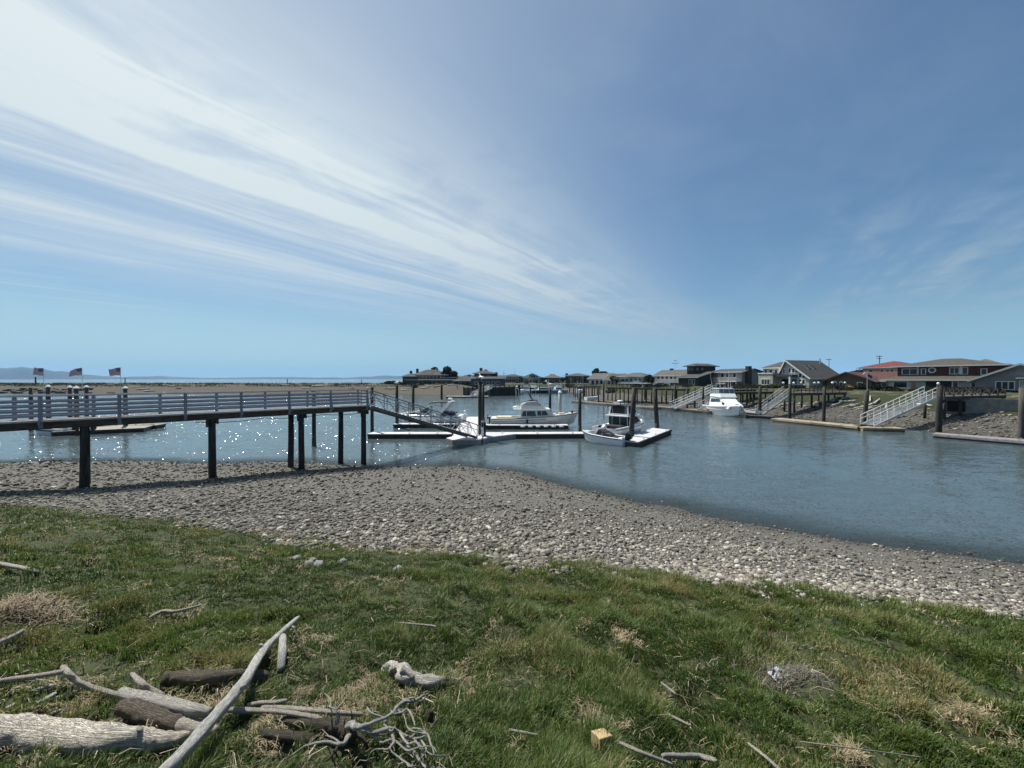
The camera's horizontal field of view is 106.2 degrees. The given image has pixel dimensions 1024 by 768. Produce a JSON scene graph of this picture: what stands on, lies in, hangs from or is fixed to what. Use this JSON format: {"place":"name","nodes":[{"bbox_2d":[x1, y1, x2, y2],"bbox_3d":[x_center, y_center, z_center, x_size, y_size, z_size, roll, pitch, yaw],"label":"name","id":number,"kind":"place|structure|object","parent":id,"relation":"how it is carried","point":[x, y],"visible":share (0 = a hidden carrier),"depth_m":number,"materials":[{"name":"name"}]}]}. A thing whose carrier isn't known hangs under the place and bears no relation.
{"place":"outdoors","nodes":[
{"label":"outdoors","id":0,"kind":"place"},
{"bbox_2d":[33,368,43,392],"bbox_3d":[-50.672,-0.400,41.159,0.955,2.729,0.120,0,1,-6],"label":"flag","id":1,"kind":"object","parent":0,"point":[38,371],"visible":1,"depth_m":41.17,"materials":[{"name":"fabric"}]},
{"bbox_2d":[0,367,163,378],"bbox_3d":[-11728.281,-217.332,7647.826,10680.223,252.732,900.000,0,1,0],"label":"hill","id":2,"kind":"structure","parent":0,"point":[18,373],"depth_m":7375.99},
{"bbox_2d":[133,376,347,378],"bbox_3d":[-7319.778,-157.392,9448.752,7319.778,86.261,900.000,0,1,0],"label":"hill","id":3,"kind":"structure","parent":0,"point":[165,377],"depth_m":9206.25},
{"bbox_2d":[348,375,461,378],"bbox_3d":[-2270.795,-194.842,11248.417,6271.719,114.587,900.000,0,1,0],"label":"hill","id":4,"kind":"structure","parent":0,"point":[386,377],"depth_m":10979.61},
{"bbox_2d":[0,381,1018,438],"bbox_3d":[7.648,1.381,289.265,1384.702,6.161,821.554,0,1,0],"label":"shore","id":5,"kind":"structure","parent":0,"point":[883,396],"depth_m":75.49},
{"bbox_2d":[0,382,477,386],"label":"dune grass","id":6,"kind":"structure","parent":5,"relation":"on","point":[141,383],"depth_m":168.75,"materials":[{"name":"beige plant"}]},
{"bbox_2d":[401,369,459,383],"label":"curved house","id":7,"kind":"structure","parent":5,"relation":"on","point":[430,376],"depth_m":172.07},
{"bbox_2d":[441,366,457,376],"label":"tree","id":8,"kind":"object","parent":5,"relation":"on","point":[448,371],"visible":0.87,"depth_m":174.44,"materials":[{"name":"green plant"}]},
{"bbox_2d":[453,375,470,384],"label":"house","id":9,"kind":"structure","parent":5,"relation":"on","point":[464,379],"depth_m":162.01,"materials":[{"name":"grey"}]},
{"bbox_2d":[470,368,505,385],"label":"two storey house","id":10,"kind":"structure","parent":5,"relation":"on","point":[492,379],"depth_m":152.01,"materials":[{"name":"stone"}]},
{"bbox_2d":[463,385,519,395],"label":"bulkhead","id":11,"kind":"object","parent":5,"relation":"on","point":[501,391],"visible":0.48,"depth_m":129.84,"materials":[{"name":"brown wood"}]},
{"bbox_2d":[505,374,523,382],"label":"two storey house","id":12,"kind":"structure","parent":5,"relation":"on","point":[511,378],"depth_m":227.41,"materials":[{"name":"grey"}]},
{"bbox_2d":[521,373,541,382],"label":"two storey house","id":13,"kind":"structure","parent":5,"relation":"on","point":[531,378],"depth_m":223.28,"materials":[{"name":"green"}]},
{"bbox_2d":[542,374,561,381],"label":"hip house","id":14,"kind":"structure","parent":5,"relation":"on","point":[553,377],"depth_m":231.38,"materials":[{"name":"grey"}]},
{"bbox_2d":[565,373,589,382],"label":"two storey house","id":15,"kind":"structure","parent":5,"relation":"on","point":[575,377],"depth_m":210.21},
{"bbox_2d":[587,373,624,383],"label":"gable house","id":16,"kind":"structure","parent":5,"relation":"on","point":[597,378],"depth_m":173.69,"materials":[{"name":"white"}]},
{"bbox_2d":[616,373,654,384],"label":"hip house","id":17,"kind":"structure","parent":5,"relation":"on","point":[632,378],"depth_m":155.60,"materials":[{"name":"grey"}]},
{"bbox_2d":[652,369,686,384],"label":"long house","id":18,"kind":"structure","parent":5,"relation":"on","point":[667,376],"depth_m":131.94,"materials":[{"name":"grey"}]},
{"bbox_2d":[676,363,719,385],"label":"tower house","id":19,"kind":"structure","parent":5,"relation":"on","point":[697,374],"depth_m":122.29,"materials":[{"name":"grey"}]},
{"bbox_2d":[712,366,762,384],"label":"two storey house","id":20,"kind":"structure","parent":5,"relation":"on","point":[747,374],"depth_m":113.95,"materials":[{"name":"grey"}]},
{"bbox_2d":[758,358,838,387],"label":"gable house","id":21,"kind":"structure","parent":5,"relation":"on","point":[805,372],"depth_m":92.56,"materials":[{"name":"grey"}]},
{"bbox_2d":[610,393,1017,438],"bbox_3d":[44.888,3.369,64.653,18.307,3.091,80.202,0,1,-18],"label":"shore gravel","id":22,"kind":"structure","parent":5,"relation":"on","point":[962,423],"depth_m":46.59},
{"bbox_2d":[822,371,897,387],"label":"gable house","id":23,"kind":"structure","parent":5,"relation":"on","point":[853,379],"depth_m":83.86,"materials":[{"name":"brown"}]},
{"bbox_2d":[856,361,909,371],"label":"hip house","id":24,"kind":"structure","parent":5,"relation":"on","point":[883,367],"depth_m":95.01,"materials":[{"name":"red"}]},
{"bbox_2d":[880,358,1013,390],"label":"two storey house","id":25,"kind":"structure","parent":5,"relation":"on","point":[955,372],"depth_m":72.61,"materials":[{"name":"brown"}]},
{"bbox_2d":[893,381,907,387],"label":"window","id":26,"kind":"structure","parent":25,"relation":"in","point":[895,383],"depth_m":76.47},
{"bbox_2d":[902,368,917,374],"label":"window","id":27,"kind":"structure","parent":25,"relation":"in","point":[912,371],"depth_m":76.34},
{"bbox_2d":[949,367,959,373],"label":"window","id":28,"kind":"structure","parent":25,"relation":"in","point":[952,370],"depth_m":71.49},
{"bbox_2d":[922,387,1006,419],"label":"pile pier","id":29,"kind":"structure","parent":5,"relation":"on","point":[954,396],"depth_m":46.08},
{"bbox_2d":[946,398,1017,413],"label":"seawall","id":30,"kind":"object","parent":5,"relation":"on","point":[975,405],"visible":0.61,"depth_m":45.24,"materials":[{"name":"concrete"}]},
{"bbox_2d":[966,363,1023,390],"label":"gable house","id":31,"kind":"structure","parent":5,"relation":"on","point":[1011,377],"depth_m":61.55,"materials":[{"name":"grey"}]},
{"bbox_2d":[0,379,1023,557],"bbox_3d":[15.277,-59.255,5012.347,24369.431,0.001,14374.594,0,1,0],"label":"water","id":32,"kind":"structure","parent":0,"point":[917,486],"depth_m":27.45,"materials":[{"name":"blue liquid"}]},
{"bbox_2d":[45,385,50,417],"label":"mooring pile","id":33,"kind":"object","parent":32,"relation":"in","point":[48,389],"visible":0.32,"depth_m":40.86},
{"bbox_2d":[35,428,74,434],"bbox_3d":[-46.623,4.495,39.225,4.854,1.696,1.845,0,1,8],"label":"runabout","id":34,"kind":"object","parent":32,"relation":"on","point":[44,432],"visible":0.34,"depth_m":38.36,"materials":[{"name":"grey plastic"}]},
{"bbox_2d":[73,386,79,416],"bbox_3d":[-47.025,3.615,41.552,0.486,6.895,0.486,0,1,0],"label":"mooring pile","id":35,"kind":"object","parent":32,"relation":"in","point":[76,389],"visible":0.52,"depth_m":41.40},
{"bbox_2d":[69,368,82,392],"bbox_3d":[-46.633,-0.398,41.179,1.136,2.725,0.161,0,1,-13],"label":"flag","id":36,"kind":"object","parent":35,"relation":"attached to","point":[77,371],"visible":1,"depth_m":41.17,"materials":[{"name":"fabric"}]},
{"bbox_2d":[84,385,88,416],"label":"mooring pile","id":37,"kind":"object","parent":32,"relation":"in","point":[86,389],"visible":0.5,"depth_m":41.40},
{"bbox_2d":[51,423,165,435],"bbox_3d":[-44.672,4.933,40.933,11.022,0.745,6.339,0,1,-10],"label":"floating dock","id":38,"kind":"object","parent":32,"relation":"on","point":[122,428],"visible":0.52,"depth_m":40.31,"materials":[{"name":"concrete"}]},
{"bbox_2d":[122,386,127,425],"bbox_3d":[-42.907,3.622,42.721,0.455,6.852,0.455,0,1,0],"label":"mooring pile","id":39,"kind":"object","parent":32,"relation":"in","point":[125,389],"visible":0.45,"depth_m":42.57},
{"bbox_2d":[109,367,120,387],"bbox_3d":[-42.968,-0.425,41.658,1.059,2.790,0.118,0,1,-14],"label":"flag","id":40,"kind":"object","parent":39,"relation":"attached to","point":[114,371],"visible":1,"depth_m":41.69,"materials":[{"name":"fabric"}]},
{"bbox_2d":[312,395,315,445],"bbox_3d":[-16.621,3.978,32.284,0.352,6.410,0.352,0,1,0],"label":"mooring pile","id":41,"kind":"object","parent":32,"relation":"in","point":[313,430],"visible":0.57,"depth_m":32.14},
{"bbox_2d":[370,387,373,432],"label":"mooring pile","id":42,"kind":"object","parent":32,"relation":"in","point":[372,418],"visible":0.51,"depth_m":38.26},
{"bbox_2d":[395,385,398,423],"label":"mooring pile","id":43,"kind":"object","parent":32,"relation":"in","point":[396,396],"visible":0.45,"depth_m":44.45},
{"bbox_2d":[394,398,467,422],"bbox_3d":[-9.886,3.580,46.944,9.167,3.788,2.963,0,1,1],"label":"motor cruiser","id":44,"kind":"object","parent":32,"relation":"on","point":[445,410],"visible":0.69,"depth_m":45.87,"materials":[{"name":"white plastic"}]},
{"bbox_2d":[478,382,481,434],"bbox_3d":[-2.965,3.454,35.690,0.414,7.369,0.414,0,1,0],"label":"mooring pile","id":45,"kind":"object","parent":32,"relation":"in","point":[479,404],"visible":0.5,"depth_m":35.52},
{"bbox_2d":[482,385,484,421],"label":"mooring pile","id":46,"kind":"object","parent":32,"relation":"in","point":[483,410],"visible":0.38,"depth_m":43.19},
{"bbox_2d":[367,417,671,446],"bbox_3d":[-0.603,4.930,39.193,28.385,0.753,19.211,0,1,33],"label":"floating dock","id":47,"kind":"object","parent":32,"relation":"on","point":[641,438],"visible":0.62,"depth_m":36.23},
{"bbox_2d":[361,390,481,438],"bbox_3d":[-6.535,2.557,30.074,1.330,4.458,10.430,1,1,41],"label":"gangway","id":48,"kind":"object","parent":47,"relation":"on","point":[396,414],"visible":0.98,"depth_m":29.17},
{"bbox_2d":[481,419,485,435],"bbox_3d":[-2.574,3.917,34.654,0.440,1.570,0.280,0,1,0],"label":"power pedestal","id":49,"kind":"object","parent":47,"relation":"on","point":[483,428],"visible":1,"depth_m":34.54,"materials":[{"name":"white paint"}]},
{"bbox_2d":[486,388,582,424],"bbox_3d":[2.699,3.026,45.595,11.500,5.169,3.364,0,1,-2],"label":"fishing boat","id":50,"kind":"object","parent":32,"relation":"on","point":[532,411],"visible":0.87,"depth_m":44.59,"materials":[{"name":"white plastic"}]},
{"bbox_2d":[531,387,553,392],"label":"cabin boat","id":51,"kind":"object","parent":32,"relation":"on","point":[544,389],"visible":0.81,"depth_m":150.11,"materials":[{"name":"blue fabric"}]},
{"bbox_2d":[558,391,561,412],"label":"mooring pile","id":52,"kind":"object","parent":32,"relation":"in","point":[559,400],"visible":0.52,"depth_m":46.84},
{"bbox_2d":[578,392,581,431],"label":"mooring pile","id":53,"kind":"object","parent":32,"relation":"in","point":[579,414],"visible":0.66,"depth_m":38.25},
{"bbox_2d":[574,383,600,396],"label":"pile pier","id":54,"kind":"structure","parent":32,"relation":"in","point":[580,387],"depth_m":118.97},
{"bbox_2d":[582,428,632,446],"bbox_3d":[8.249,4.765,33.683,4.838,1.625,1.919,1,1,41],"label":"runabout","id":55,"kind":"object","parent":32,"relation":"on","point":[604,436],"visible":0.99,"depth_m":33.10,"materials":[{"name":"white plastic"}]},
{"bbox_2d":[587,400,644,435],"bbox_3d":[10.856,3.583,37.973,2.819,3.952,9.105,1,1,42],"label":"sport boat","id":56,"kind":"object","parent":32,"relation":"on","point":[619,420],"visible":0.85,"depth_m":37.18,"materials":[{"name":"white plastic"}]},
{"bbox_2d":[572,400,659,409],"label":"floating dock","id":57,"kind":"object","parent":32,"relation":"on","point":[601,402],"visible":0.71,"depth_m":84.22,"materials":[{"name":"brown wood"}]},
{"bbox_2d":[629,388,635,435],"bbox_3d":[10.896,3.750,34.874,0.741,6.813,0.486,0,1,0],"label":"mooring pile","id":58,"kind":"object","parent":32,"relation":"in","point":[632,413],"visible":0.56,"depth_m":34.68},
{"bbox_2d":[607,383,689,403],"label":"pile pier","id":59,"kind":"structure","parent":32,"relation":"in","point":[651,389],"depth_m":87.53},
{"bbox_2d":[653,388,658,427],"bbox_3d":[15.184,3.761,40.447,0.771,6.649,0.518,0,1,0],"label":"mooring pile","id":60,"kind":"object","parent":32,"relation":"in","point":[656,413],"visible":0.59,"depth_m":40.24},
{"bbox_2d":[658,405,711,413],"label":"floating dock","id":61,"kind":"object","parent":32,"relation":"on","point":[685,409],"visible":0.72,"depth_m":65.39,"materials":[{"name":"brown wood"}]},
{"bbox_2d":[669,384,714,409],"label":"gangway","id":62,"kind":"object","parent":61,"relation":"on","point":[699,395],"visible":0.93,"depth_m":69.21,"materials":[{"name":"white paint"}]},
{"bbox_2d":[702,374,742,416],"bbox_3d":[33.399,1.370,60.217,3.669,8.102,10.015,0,1,7],"label":"motor yacht","id":63,"kind":"object","parent":32,"relation":"on","point":[723,402],"visible":0.91,"depth_m":59.17,"materials":[{"name":"white paint"}]},
{"bbox_2d":[711,384,756,400],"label":"pile pier","id":64,"kind":"structure","parent":32,"relation":"in","point":[736,390],"depth_m":73.41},
{"bbox_2d":[726,386,773,404],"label":"pile pier","id":65,"kind":"structure","parent":32,"relation":"in","point":[756,392],"depth_m":70.18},
{"bbox_2d":[758,386,761,414],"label":"mooring pile","id":66,"kind":"object","parent":32,"relation":"in","point":[760,399],"visible":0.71,"depth_m":57.04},
{"bbox_2d":[746,414,773,418],"bbox_3d":[35.900,4.813,55.667,3.280,0.745,2.304,1,1,38],"label":"floating dock","id":67,"kind":"object","parent":32,"relation":"on","point":[759,416],"visible":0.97,"depth_m":55.22,"materials":[{"name":"black plastic"}]},
{"bbox_2d":[743,408,760,414],"bbox_3d":[35.440,4.095,57.380,1.269,0.735,2.617,12,-4,-20],"label":"dinghy","id":68,"kind":"object","parent":67,"relation":"on","point":[751,411],"visible":0.91,"depth_m":56.57,"materials":[{"name":"white plastic"}]},
{"bbox_2d":[755,387,787,414],"bbox_3d":[39.200,2.482,57.687,6.091,4.218,1.280,0,1,-21],"label":"gangway","id":69,"kind":"object","parent":67,"relation":"on","point":[767,407],"visible":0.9,"depth_m":57.48,"materials":[{"name":"metal"}]},
{"bbox_2d":[788,384,791,418],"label":"mooring pile","id":70,"kind":"object","parent":32,"relation":"in","point":[789,401],"visible":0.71,"depth_m":53.06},
{"bbox_2d":[782,382,846,412],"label":"pile pier","id":71,"kind":"structure","parent":32,"relation":"in","point":[817,393],"depth_m":59.64,"materials":[{"name":"brown wood"}]},
{"bbox_2d":[822,387,825,421],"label":"mooring pile","id":72,"kind":"object","parent":32,"relation":"in","point":[824,406],"visible":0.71,"depth_m":47.98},
{"bbox_2d":[771,418,905,431],"bbox_3d":[37.567,4.894,45.502,4.058,0.745,12.672,0,1,-32],"label":"floating dock","id":73,"kind":"object","parent":32,"relation":"on","point":[847,426],"visible":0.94,"depth_m":43.66,"materials":[{"name":"beige wood"}]},
{"bbox_2d":[860,386,935,426],"bbox_3d":[44.250,2.514,43.836,10.552,4.428,1.380,0,1,-15],"label":"gangway","id":74,"kind":"object","parent":73,"relation":"on","point":[882,417],"visible":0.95,"depth_m":43.60,"materials":[{"name":"metal"}]},
{"bbox_2d":[862,390,868,425],"bbox_3d":[41.266,3.881,44.937,0.702,6.289,0.466,0,1,0],"label":"mooring pile","id":75,"kind":"object","parent":32,"relation":"in","point":[866,401],"visible":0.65,"depth_m":44.77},
{"bbox_2d":[935,385,942,432],"bbox_3d":[43.148,3.620,38.891,0.567,6.958,0.529,0,1,0],"label":"mooring pile","id":76,"kind":"object","parent":32,"relation":"in","point":[939,410],"visible":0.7,"depth_m":38.71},
{"bbox_2d":[932,432,1023,444],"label":"floating dock","id":77,"kind":"object","parent":32,"relation":"on","point":[1001,440],"visible":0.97,"depth_m":34.45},
{"bbox_2d":[1018,388,1023,438],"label":"mooring pile","id":78,"kind":"object","parent":32,"relation":"in","point":[1021,414],"visible":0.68,"depth_m":34.76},
{"bbox_2d":[0,459,1023,767],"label":"shore ground","id":79,"kind":"structure","parent":0,"point":[106,669],"depth_m":5.69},
{"bbox_2d":[0,629,24,643],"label":"stick","id":80,"kind":"object","parent":79,"relation":"on","point":[12,636],"visible":1,"depth_m":3.00,"materials":[{"name":"wood"}]},
{"bbox_2d":[0,562,39,572],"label":"stick","id":81,"kind":"object","parent":79,"relation":"on","point":[12,566],"visible":0.85,"depth_m":4.86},
{"bbox_2d":[0,669,64,683],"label":"pole","id":82,"kind":"object","parent":79,"relation":"on","point":[30,676],"visible":1,"depth_m":2.55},
{"bbox_2d":[0,587,114,630],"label":"dry grass clump","id":83,"kind":"object","parent":79,"relation":"on","point":[11,604],"visible":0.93,"depth_m":3.47,"materials":[{"name":"plant"}]},
{"bbox_2d":[59,665,116,697],"bbox_3d":[-2.835,1.986,2.562,0.517,0.153,0.074,0,1,10],"label":"branch","id":84,"kind":"object","parent":79,"relation":"on","point":[70,675],"visible":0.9,"depth_m":2.56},
{"bbox_2d":[0,712,189,758],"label":"log","id":85,"kind":"object","parent":79,"relation":"on","point":[25,731],"visible":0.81,"depth_m":1.96,"materials":[{"name":"wood"}]},
{"bbox_2d":[130,672,164,694],"bbox_3d":[-2.409,1.938,2.493,0.398,0.129,0.093,0,1,23],"label":"branch","id":86,"kind":"object","parent":79,"relation":"on","point":[141,683],"visible":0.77,"depth_m":2.44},
{"bbox_2d":[115,687,211,717],"bbox_3d":[-2.088,1.879,2.270,0.955,0.255,0.082,0,1,24],"label":"log","id":87,"kind":"object","parent":79,"relation":"on","point":[183,706],"visible":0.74,"depth_m":2.20,"materials":[{"name":"wood"}]},
{"bbox_2d":[114,697,219,739],"bbox_3d":[-1.982,1.896,2.163,0.865,0.204,0.129,0,1,21],"label":"log","id":88,"kind":"object","parent":79,"relation":"on","point":[138,711],"visible":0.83,"depth_m":2.13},
{"bbox_2d":[148,604,201,618],"bbox_3d":[-3.328,2.255,3.811,0.403,0.091,0.149,-1,1,-40],"label":"stick","id":89,"kind":"object","parent":79,"relation":"on","point":[171,611],"visible":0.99,"depth_m":3.78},
{"bbox_2d":[0,389,369,487],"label":"pier","id":90,"kind":"structure","parent":79,"relation":"on","point":[85,426],"depth_m":19.43,"materials":[{"name":"grey wood"}]},
{"bbox_2d":[160,668,268,686],"bbox_3d":[-2.000,1.923,2.518,0.700,0.222,0.251,0,1,0],"label":"log","id":91,"kind":"object","parent":79,"relation":"on","point":[182,678],"visible":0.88,"depth_m":2.48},
{"bbox_2d":[159,616,299,767],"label":"pole","id":92,"kind":"object","parent":79,"relation":"on","point":[188,746],"visible":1,"depth_m":2.00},
{"bbox_2d":[246,699,286,706],"bbox_3d":[-1.403,1.826,2.205,0.209,0.033,0.034,0,1,-11],"label":"branch","id":93,"kind":"object","parent":79,"relation":"on","point":[265,702],"visible":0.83,"depth_m":2.20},
{"bbox_2d":[227,707,321,718],"bbox_3d":[-1.246,1.739,2.043,0.702,0.163,0.072,0,1,19],"label":"branch","id":94,"kind":"object","parent":79,"relation":"on","point":[247,710],"visible":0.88,"depth_m":2.08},
{"bbox_2d":[276,633,286,671],"bbox_3d":[-1.725,2.003,2.893,0.061,0.106,0.375,0,1,-28],"label":"broken board","id":95,"kind":"object","parent":79,"relation":"on","point":[282,655],"visible":1,"depth_m":2.81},
{"bbox_2d":[258,728,316,744],"bbox_3d":[-1.113,1.739,1.897,0.350,0.093,0.050,0,1,16],"label":"log","id":96,"kind":"object","parent":79,"relation":"on","point":[284,736],"visible":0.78,"depth_m":1.88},
{"bbox_2d":[261,705,362,716],"bbox_3d":[-1.081,1.730,2.038,0.665,0.168,0.080,0,1,20],"label":"pole","id":97,"kind":"object","parent":79,"relation":"on","point":[328,711],"visible":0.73,"depth_m":1.98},
{"bbox_2d":[281,693,452,767],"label":"uprooted stump","id":98,"kind":"object","parent":79,"relation":"on","point":[344,730],"visible":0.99,"depth_m":1.76,"materials":[{"name":"wood"}]},
{"bbox_2d":[381,660,459,688],"bbox_3d":[-0.634,1.894,2.486,0.552,0.319,0.347,0,1,6],"label":"root piece","id":99,"kind":"object","parent":79,"relation":"on","point":[405,673],"visible":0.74,"depth_m":2.35,"materials":[{"name":"wood"}]},
{"bbox_2d":[426,709,433,727],"bbox_3d":[-0.431,1.763,2.020,0.036,0.102,0.045,0,1,26],"label":"stick","id":100,"kind":"object","parent":79,"relation":"on","point":[430,714],"visible":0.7,"depth_m":2.01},
{"bbox_2d":[0,502,1023,767],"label":"grass","id":101,"kind":"structure","parent":79,"relation":"on","point":[602,676],"depth_m":3.08,"materials":[{"name":"plant"}]},
{"bbox_2d":[0,459,1023,600],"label":"cobbles","id":102,"kind":"object","parent":79,"relation":"on","point":[193,508],"visible":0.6,"depth_m":14.67,"materials":[{"name":"stone"}]},
{"bbox_2d":[0,504,1023,767],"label":"dry thatch","id":103,"kind":"object","parent":79,"relation":"on","point":[362,684],"visible":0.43,"depth_m":2.58,"materials":[{"name":"plant"}]},
{"bbox_2d":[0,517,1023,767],"bbox_3d":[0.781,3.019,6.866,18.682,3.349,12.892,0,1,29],"label":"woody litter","id":104,"kind":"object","parent":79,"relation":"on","point":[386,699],"visible":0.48,"depth_m":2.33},
{"bbox_2d":[175,504,1023,619],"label":"cobbles","id":105,"kind":"object","parent":79,"relation":"on","point":[530,549],"visible":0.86,"depth_m":9.53,"materials":[{"name":"stone"}]},
{"bbox_2d":[591,728,612,754],"bbox_3d":[0.435,1.730,1.862,0.078,0.070,0.072,10,-17,-24],"label":"wood block","id":106,"kind":"object","parent":79,"relation":"on","point":[599,735],"depth_m":1.85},
{"bbox_2d":[619,741,673,766],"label":"stick","id":107,"kind":"object","parent":79,"relation":"on","point":[653,757],"visible":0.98,"depth_m":1.77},
{"bbox_2d":[615,686,691,726],"bbox_3d":[0.830,1.933,2.317,0.461,0.089,0.049,0,1,26],"label":"stick","id":108,"kind":"object","parent":79,"relation":"on","point":[680,720],"visible":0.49,"depth_m":2.25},
{"bbox_2d":[661,752,717,762],"bbox_3d":[0.861,1.846,1.911,0.300,0.137,0.094,0,1,-9],"label":"stick","id":109,"kind":"object","parent":79,"relation":"on","point":[693,756],"visible":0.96,"depth_m":1.90,"materials":[{"name":"wood"}]},
{"bbox_2d":[747,742,779,767],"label":"stick","id":110,"kind":"object","parent":79,"relation":"on","point":[764,755],"visible":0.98,"depth_m":1.85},
{"bbox_2d":[693,646,841,698],"bbox_3d":[2.019,2.292,3.008,1.302,0.318,0.702,0,1,0],"label":"twig mat","id":111,"kind":"object","parent":79,"relation":"on","point":[813,672],"visible":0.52,"depth_m":2.94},
{"bbox_2d":[767,665,787,682],"bbox_3d":[2.051,2.235,2.965,0.130,0.037,0.090,-9,18,-23],"label":"plastic scrap","id":112,"kind":"object","parent":111,"relation":"on","point":[776,674],"visible":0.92,"depth_m":2.97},
{"bbox_2d":[826,730,878,767],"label":"straw clump","id":113,"kind":"object","parent":79,"relation":"on","point":[856,752],"visible":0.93,"depth_m":1.95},
{"bbox_2d":[800,741,922,757],"bbox_3d":[1.889,1.940,2.011,0.832,0.285,0.093,0,1,-12],"label":"stick","id":114,"kind":"object","parent":79,"relation":"on","point":[860,749],"visible":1,"depth_m":1.95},
{"bbox_2d":[936,693,1004,735],"bbox_3d":[3.125,2.253,2.645,0.440,0.144,0.379,-1,1,-38],"label":"straw clump","id":115,"kind":"object","parent":79,"relation":"on","point":[964,709],"visible":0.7,"depth_m":2.65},
{"bbox_2d":[0,0,1023,377],"label":"sky","id":116,"kind":"structure","parent":0,"point":[189,188],"materials":[{"name":"blue"}]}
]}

